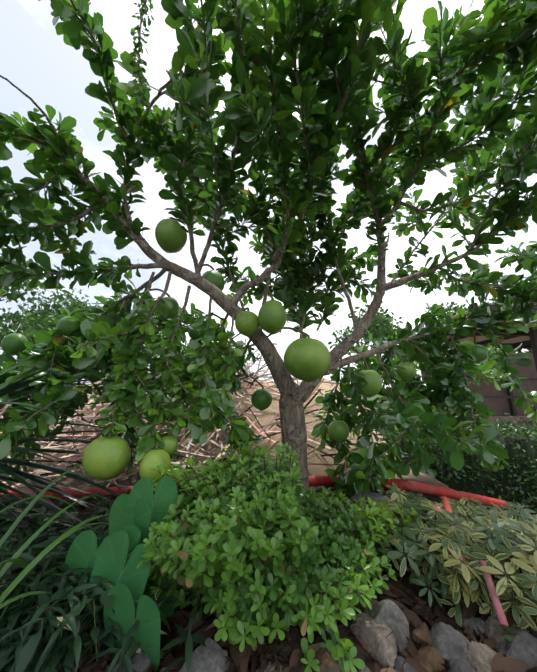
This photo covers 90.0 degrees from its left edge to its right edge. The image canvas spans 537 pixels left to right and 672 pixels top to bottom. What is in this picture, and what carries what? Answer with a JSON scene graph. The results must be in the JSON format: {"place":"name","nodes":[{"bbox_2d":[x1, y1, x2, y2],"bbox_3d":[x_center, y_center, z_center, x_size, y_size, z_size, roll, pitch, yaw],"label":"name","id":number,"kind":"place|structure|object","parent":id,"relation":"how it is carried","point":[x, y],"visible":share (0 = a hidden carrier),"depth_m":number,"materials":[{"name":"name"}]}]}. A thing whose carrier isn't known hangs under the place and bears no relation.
{"place":"outdoors","nodes":[
{"label":"outdoors","id":0,"kind":"place"},
{"bbox_2d":[0,507,169,669],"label":"leaves","id":1,"kind":"object","parent":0,"point":[162,617],"visible":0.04,"depth_m":0.73,"materials":[{"name":"green plant"}]},
{"bbox_2d":[0,378,480,627],"bbox_3d":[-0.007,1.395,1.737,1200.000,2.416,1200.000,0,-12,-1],"label":"ground","id":2,"kind":"structure","parent":0,"point":[318,464],"depth_m":2.26,"materials":[{"name":"soil"}]},
{"bbox_2d":[0,463,108,608],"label":"long grass blades","id":3,"kind":"object","parent":2,"relation":"on","point":[26,566],"visible":0.46,"depth_m":0.80,"materials":[{"name":"green plant"}]},
{"bbox_2d":[0,350,202,541],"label":"spiky palm leaves","id":4,"kind":"object","parent":2,"relation":"on","point":[15,473],"visible":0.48,"depth_m":1.30,"materials":[{"name":"green plant"}]},
{"bbox_2d":[0,485,206,671],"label":"ground cover","id":5,"kind":"object","parent":2,"relation":"on","point":[14,615],"depth_m":0.71,"materials":[{"name":"green plant"}]},
{"bbox_2d":[64,477,178,671],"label":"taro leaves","id":6,"kind":"object","parent":2,"relation":"on","point":[114,558],"visible":0.56,"depth_m":0.81,"materials":[{"name":"green plant"}]},
{"bbox_2d":[0,333,361,489],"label":"dry brush heap","id":7,"kind":"object","parent":2,"relation":"on","point":[89,417],"visible":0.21,"depth_m":2.41,"materials":[{"name":"beige plant"}]},
{"bbox_2d":[0,0,536,498],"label":"tree","id":8,"kind":"object","parent":2,"relation":"on","point":[316,32],"depth_m":1.41,"materials":[{"name":"green plant"}]},
{"bbox_2d":[1,218,487,485],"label":"calabash fruits","id":9,"kind":"object","parent":8,"relation":"attached to","point":[104,458],"visible":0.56,"depth_m":1.39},
{"bbox_2d":[16,219,475,449],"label":"leaves","id":10,"kind":"object","parent":8,"relation":"attached to","point":[155,446],"visible":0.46,"depth_m":1.59,"materials":[{"name":"green plant"}]},
{"bbox_2d":[0,253,536,407],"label":"trees","id":11,"kind":"object","parent":2,"relation":"on","point":[31,321],"depth_m":17.24,"materials":[{"name":"green plant"}]},
{"bbox_2d":[15,497,536,671],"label":"leaf litter","id":12,"kind":"object","parent":2,"relation":"on","point":[266,652],"visible":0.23,"depth_m":0.71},
{"bbox_2d":[54,649,68,671],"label":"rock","id":13,"kind":"object","parent":12,"relation":"on","point":[57,667],"visible":0.1,"depth_m":0.65,"materials":[{"name":"stone"}]},
{"bbox_2d":[104,650,150,671],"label":"rock","id":14,"kind":"object","parent":12,"relation":"on","point":[140,661],"visible":0.5,"depth_m":0.67,"materials":[{"name":"stone"}]},
{"bbox_2d":[179,637,229,671],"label":"rock","id":15,"kind":"object","parent":12,"relation":"on","point":[210,657],"visible":0.94,"depth_m":0.65,"materials":[{"name":"grey stone"}]},
{"bbox_2d":[260,659,287,671],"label":"rock","id":16,"kind":"object","parent":12,"relation":"on","point":[269,666],"visible":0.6,"depth_m":0.62,"materials":[{"name":"grey stone"}]},
{"bbox_2d":[313,648,351,671],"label":"rock","id":17,"kind":"object","parent":12,"relation":"on","point":[327,661],"visible":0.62,"depth_m":0.61,"materials":[{"name":"stone"}]},
{"bbox_2d":[350,666,370,671],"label":"rock","id":18,"kind":"object","parent":12,"relation":"on","point":[366,669],"visible":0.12,"depth_m":0.64,"materials":[{"name":"stone"}]},
{"bbox_2d":[350,613,397,667],"bbox_3d":[0.284,0.847,0.724,0.088,0.117,0.129,10,-16,-40],"label":"rock","id":19,"kind":"object","parent":12,"relation":"on","point":[369,630],"visible":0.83,"depth_m":0.71,"materials":[{"name":"stone"}]},
{"bbox_2d":[363,599,409,637],"bbox_3d":[0.316,0.818,0.752,0.131,0.112,0.124,-9,-15,37],"label":"rock","id":20,"kind":"object","parent":12,"relation":"on","point":[385,612],"visible":0.44,"depth_m":0.75,"materials":[{"name":"grey stone"}]},
{"bbox_2d":[390,620,407,656],"bbox_3d":[0.349,0.822,0.728,0.055,0.082,0.066,6,-13,-25],"label":"rock","id":21,"kind":"object","parent":12,"relation":"on","point":[401,640],"visible":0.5,"depth_m":0.71,"materials":[{"name":"grey stone"}]},
{"bbox_2d":[394,655,415,671],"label":"rock","id":22,"kind":"object","parent":12,"relation":"on","point":[399,661],"visible":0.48,"depth_m":0.67,"materials":[{"name":"stone"}]},
{"bbox_2d":[412,622,432,645],"bbox_3d":[0.429,0.843,0.739,0.055,0.076,0.064,-8,-14,33],"label":"rock","id":23,"kind":"object","parent":12,"relation":"on","point":[422,629],"visible":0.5,"depth_m":0.73,"materials":[{"name":"brown stone"}]},
{"bbox_2d":[414,646,445,671],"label":"rock","id":24,"kind":"object","parent":12,"relation":"on","point":[429,658],"visible":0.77,"depth_m":0.67,"materials":[{"name":"brown stone"}]},
{"bbox_2d":[429,622,469,661],"bbox_3d":[0.484,0.829,0.710,0.109,0.113,0.115,-4,-13,20],"label":"rock","id":25,"kind":"object","parent":12,"relation":"on","point":[449,642],"visible":0.65,"depth_m":0.69,"materials":[{"name":"grey stone"}]},
{"bbox_2d":[447,658,475,671],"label":"rock","id":26,"kind":"object","parent":12,"relation":"on","point":[458,665],"visible":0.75,"depth_m":0.65,"materials":[{"name":"grey stone"}]},
{"bbox_2d":[436,506,508,626],"bbox_3d":[0.667,0.753,0.932,0.057,0.141,0.434,-2,-12,10],"label":"pink pole","id":27,"kind":"object","parent":12,"relation":"in","point":[499,611],"visible":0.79,"depth_m":0.77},
{"bbox_2d":[462,617,484,638],"bbox_3d":[0.630,0.877,0.796,0.094,0.064,0.075,-2,-12,10],"label":"rock","id":28,"kind":"object","parent":12,"relation":"on","point":[473,623],"visible":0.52,"depth_m":0.80,"materials":[{"name":"grey stone"}]},
{"bbox_2d":[467,641,496,671],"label":"rock","id":29,"kind":"object","parent":12,"relation":"on","point":[480,655],"visible":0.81,"depth_m":0.67,"materials":[{"name":"stone"}]},
{"bbox_2d":[484,615,504,642],"bbox_3d":[0.668,0.855,0.761,0.094,0.072,0.115,4,6,21],"label":"rock","id":30,"kind":"object","parent":12,"relation":"on","point":[493,628],"visible":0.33,"depth_m":0.76,"materials":[{"name":"stone"}]},
{"bbox_2d":[495,626,536,671],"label":"rock","id":31,"kind":"object","parent":12,"relation":"on","point":[522,646],"visible":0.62,"depth_m":0.70,"materials":[{"name":"grey stone"}]},
{"bbox_2d":[136,440,423,671],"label":"bright bush","id":32,"kind":"object","parent":2,"relation":"on","point":[258,587],"depth_m":0.75,"materials":[{"name":"green plant"}]},
{"bbox_2d":[343,619,352,630],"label":"rock","id":33,"kind":"object","parent":2,"relation":"on","point":[348,626],"visible":0.19,"depth_m":0.76,"materials":[{"name":"stone"}]},
{"bbox_2d":[350,492,390,507],"bbox_3d":[0.562,1.008,1.421,0.344,0.330,0.464,-1,-22,-26],"label":"boulder","id":34,"kind":"object","parent":2,"relation":"on","point":[374,497],"visible":0.08,"depth_m":1.41,"materials":[{"name":"grey stone"}]},
{"bbox_2d":[362,305,536,433],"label":"shed frame","id":35,"kind":"object","parent":2,"relation":"on","point":[531,343],"visible":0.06,"depth_m":6.19,"materials":[{"name":"brown wood"}]},
{"bbox_2d":[431,496,470,573],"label":"red stakes","id":36,"kind":"object","parent":2,"relation":"on","point":[446,504],"visible":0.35,"depth_m":1.15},
{"bbox_2d":[0,475,512,508],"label":"red pipe","id":37,"kind":"object","parent":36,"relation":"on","point":[408,486],"visible":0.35,"depth_m":1.72,"materials":[{"name":"red plastic"}]},
{"bbox_2d":[376,483,536,641],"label":"schefflera","id":38,"kind":"object","parent":2,"relation":"on","point":[521,532],"depth_m":0.90,"materials":[{"name":"green plant"}]},
{"bbox_2d":[383,413,536,523],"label":"hedge","id":39,"kind":"object","parent":2,"relation":"on","point":[451,483],"depth_m":2.59,"materials":[{"name":"green plant"}]},
{"bbox_2d":[421,353,536,415],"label":"shed wall","id":40,"kind":"structure","parent":2,"relation":"on","point":[500,406],"depth_m":8.54,"materials":[{"name":"brown wood"}]},
{"bbox_2d":[0,0,536,388],"label":"sky","id":41,"kind":"structure","parent":0,"point":[37,60],"materials":[{"name":"white"}]},
{"bbox_2d":[440,303,536,342],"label":"shed roof slats","id":42,"kind":"object","parent":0,"point":[512,340],"visible":0.06,"depth_m":7.24,"materials":[{"name":"brown wood"}]},
{"bbox_2d":[460,416,536,430],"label":"shed plank wall","id":43,"kind":"structure","parent":0,"point":[492,419],"depth_m":5.03,"materials":[{"name":"brown wood"}]}
]}

